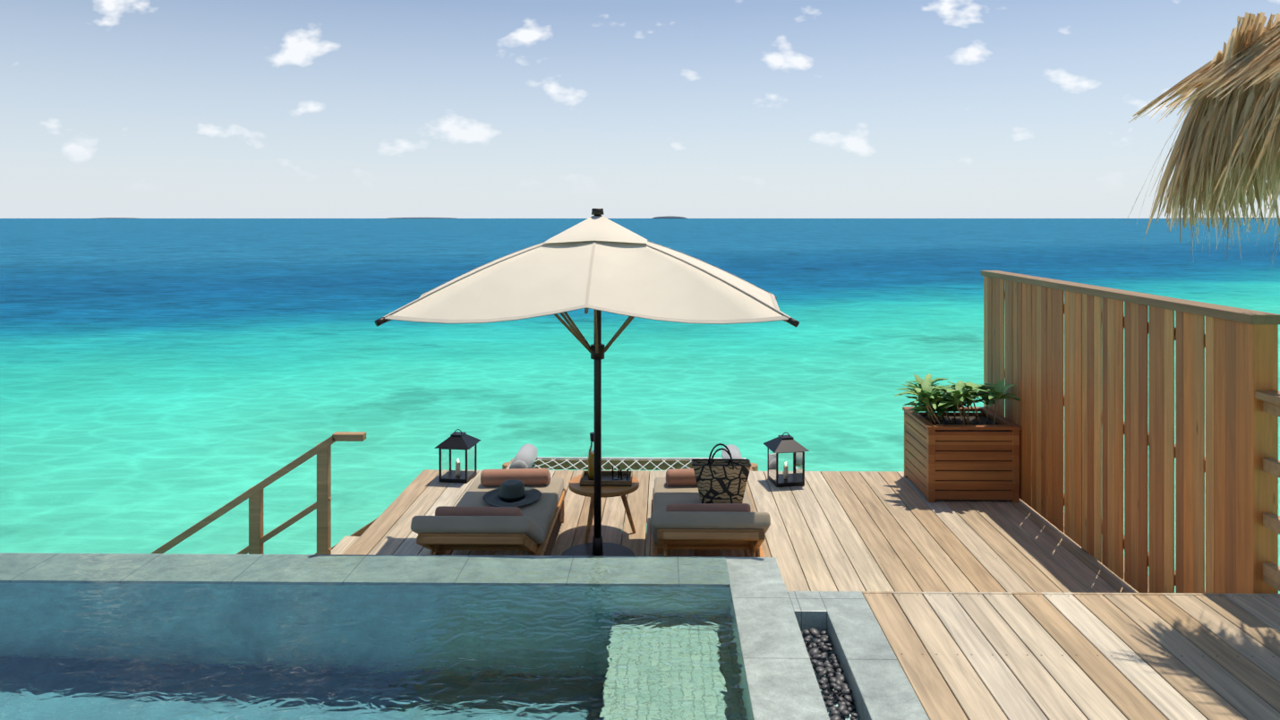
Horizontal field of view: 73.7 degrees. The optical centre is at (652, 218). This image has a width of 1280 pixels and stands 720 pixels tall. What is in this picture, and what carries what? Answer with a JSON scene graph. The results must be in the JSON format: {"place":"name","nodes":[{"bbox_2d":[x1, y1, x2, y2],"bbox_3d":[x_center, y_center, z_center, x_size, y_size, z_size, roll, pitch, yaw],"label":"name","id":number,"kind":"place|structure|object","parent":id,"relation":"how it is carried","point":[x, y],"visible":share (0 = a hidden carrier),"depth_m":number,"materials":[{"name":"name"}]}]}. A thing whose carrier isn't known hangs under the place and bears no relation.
{"place":"outdoors","nodes":[
{"label":"outdoors","id":0,"kind":"place"},
{"bbox_2d":[0,218,1279,593],"bbox_3d":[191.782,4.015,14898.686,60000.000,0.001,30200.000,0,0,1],"label":"ocean water","id":1,"kind":"structure","parent":0,"point":[163,381],"depth_m":25.21,"materials":[{"name":"teal liquid"}]},
{"bbox_2d":[331,517,377,554],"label":"sea stairs","id":2,"kind":"structure","parent":1,"relation":"in","point":[344,544],"depth_m":6.97,"materials":[{"name":"brown wood"}]},
{"bbox_2d":[151,431,366,554],"bbox_3d":[-3.373,2.840,6.036,2.682,2.650,0.070,0,0,1],"label":"stair handrail","id":3,"kind":"object","parent":2,"relation":"attached to","point":[321,504],"visible":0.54,"depth_m":6.00,"materials":[{"name":"brown wood"}]},
{"bbox_2d":[502,458,758,470],"bbox_3d":[-0.253,4.035,8.651,2.742,2.860,1.210,0,0,1],"label":"hammock net","id":4,"kind":"object","parent":1,"relation":"in","point":[650,465],"visible":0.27,"depth_m":9.18,"materials":[{"name":"fabric"}]},
{"bbox_2d":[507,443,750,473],"bbox_3d":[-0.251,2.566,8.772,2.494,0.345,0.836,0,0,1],"label":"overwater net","id":5,"kind":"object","parent":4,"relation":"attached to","point":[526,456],"visible":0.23,"depth_m":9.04,"materials":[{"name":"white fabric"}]},
{"bbox_2d":[96,215,1279,218],"bbox_3d":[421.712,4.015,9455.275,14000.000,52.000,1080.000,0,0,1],"label":"distant islands","id":6,"kind":"object","parent":1,"relation":"in","point":[669,217],"visible":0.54,"depth_m":9443.13,"materials":[{"name":"blue"}]},
{"bbox_2d":[343,469,1138,592],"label":"deck","id":7,"kind":"structure","parent":1,"relation":"in","point":[891,531],"depth_m":6.62,"materials":[{"name":"brown wood"}]},
{"bbox_2d":[434,428,481,483],"bbox_3d":[-1.845,2.232,8.086,0.340,0.466,0.340,0,0,8],"label":"lantern","id":8,"kind":"object","parent":7,"relation":"on","point":[460,439],"visible":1,"depth_m":8.01,"materials":[{"name":"black metal"}]},
{"bbox_2d":[416,488,565,555],"bbox_3d":[-1.111,2.205,6.057,0.777,0.519,2.000,0,0,1],"label":"sun lounger","id":9,"kind":"object","parent":7,"relation":"on","point":[441,543],"visible":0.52,"depth_m":5.44,"materials":[{"name":"brown wood"}]},
{"bbox_2d":[410,468,563,544],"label":"sun lounger cushions","id":10,"kind":"object","parent":9,"relation":"on","point":[472,511],"visible":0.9,"depth_m":5.55,"materials":[{"name":"beige fabric"}]},
{"bbox_2d":[482,478,541,507],"bbox_3d":[-1.066,2.066,6.476,0.440,0.131,0.475,0,0,1],"label":"sun hat","id":11,"kind":"object","parent":10,"relation":"on","point":[514,492],"visible":0.96,"depth_m":6.41,"materials":[{"name":"fabric"}]},
{"bbox_2d":[374,208,799,555],"bbox_3d":[-0.400,1.197,6.178,2.627,2.535,1.870,0,0,1],"label":"sun umbrella","id":12,"kind":"object","parent":7,"relation":"on","point":[597,262],"visible":0.92,"depth_m":5.56,"materials":[{"name":"fabric"}]},
{"bbox_2d":[568,474,639,542],"bbox_3d":[-0.383,2.266,6.688,0.550,0.402,0.550,0,0,1],"label":"side table","id":13,"kind":"object","parent":7,"relation":"on","point":[576,488],"visible":0.58,"depth_m":6.53,"materials":[{"name":"brown wood"}]},
{"bbox_2d":[580,469,632,486],"bbox_3d":[-0.363,2.045,6.717,0.400,0.040,0.270,0,0,1],"label":"serving tray","id":14,"kind":"object","parent":13,"relation":"on","point":[607,480],"visible":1,"depth_m":6.70,"materials":[{"name":"brown wood"}]},
{"bbox_2d":[588,432,593,479],"bbox_3d":[-0.462,1.877,6.739,0.100,0.360,0.100,0,0,1],"label":"bottle","id":15,"kind":"object","parent":14,"relation":"on","point":[590,465],"visible":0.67,"depth_m":6.71,"materials":[{"name":"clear glass"}]},
{"bbox_2d":[611,466,628,480],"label":"drinking glasses","id":16,"kind":"object","parent":14,"relation":"on","point":[627,473],"visible":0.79,"depth_m":6.71,"materials":[{"name":"clear glass"}]},
{"bbox_2d":[648,487,765,556],"bbox_3d":[0.369,2.196,6.068,0.777,0.537,2.000,0,0,1],"label":"sun lounger","id":17,"kind":"object","parent":7,"relation":"on","point":[751,540],"visible":0.4,"depth_m":5.38,"materials":[{"name":"brown wood"}]},
{"bbox_2d":[650,468,770,543],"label":"sun lounger cushions","id":18,"kind":"object","parent":17,"relation":"on","point":[678,504],"visible":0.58,"depth_m":5.42,"materials":[{"name":"beige fabric"}]},
{"bbox_2d":[691,443,750,503],"bbox_3d":[0.513,1.923,6.416,0.441,0.426,0.164,0,0,1],"label":"tote bag","id":19,"kind":"object","parent":18,"relation":"on","point":[721,480],"visible":1,"depth_m":6.34,"materials":[{"name":"beige wicker"}]},
{"bbox_2d":[763,432,809,486],"bbox_3d":[1.244,2.232,7.977,0.340,0.466,0.340,0,0,-10],"label":"lantern","id":20,"kind":"object","parent":7,"relation":"on","point":[786,443],"visible":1,"depth_m":7.91,"materials":[{"name":"black metal"}]},
{"bbox_2d":[902,406,1021,502],"bbox_3d":[2.791,2.135,7.782,0.810,0.660,0.780,0,0,1],"label":"planter box","id":21,"kind":"object","parent":7,"relation":"on","point":[957,459],"visible":0.96,"depth_m":7.41,"materials":[{"name":"brown wood"}]},
{"bbox_2d":[894,373,1020,424],"bbox_3d":[2.721,1.669,7.791,1.054,0.419,0.877,0,0,1],"label":"planter shrub","id":22,"kind":"object","parent":21,"relation":"on","point":[932,397],"visible":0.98,"depth_m":7.66,"materials":[{"name":"green plant"}]},
{"bbox_2d":[981,270,1279,593],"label":"privacy fence","id":23,"kind":"object","parent":7,"relation":"on","point":[1241,345],"visible":0.79,"depth_m":5.51,"materials":[{"name":"brown wood"}]},
{"bbox_2d":[0,0,1279,218],"label":"sky","id":24,"kind":"structure","parent":0,"point":[109,108],"materials":[{"name":"blue"}]},
{"bbox_2d":[725,556,929,719],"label":"stone paving","id":25,"kind":"structure","parent":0,"point":[774,617],"depth_m":3.85,"materials":[{"name":"stone"}]},
{"bbox_2d":[0,552,753,719],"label":"swimming pool","id":26,"kind":"structure","parent":25,"relation":"in","point":[202,636],"depth_m":3.96,"materials":[{"name":"teal liquid"}]},
{"bbox_2d":[800,627,859,719],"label":"gutter pebbles","id":27,"kind":"object","parent":25,"relation":"on","point":[825,667],"visible":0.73,"depth_m":3.78,"materials":[{"name":"black stone"}]},
{"bbox_2d":[861,590,1279,719],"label":"deck","id":28,"kind":"structure","parent":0,"point":[1005,655],"depth_m":3.82,"materials":[{"name":"brown wood"}]},
{"bbox_2d":[1254,390,1279,590],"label":"railing","id":29,"kind":"object","parent":28,"relation":"on","point":[1271,465],"visible":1,"depth_m":4.41,"materials":[{"name":"brown wood"}]},
{"bbox_2d":[1125,11,1279,272],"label":"thatched roof","id":30,"kind":"structure","parent":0,"point":[1226,148],"depth_m":4.22,"materials":[{"name":"plant"}]}
]}

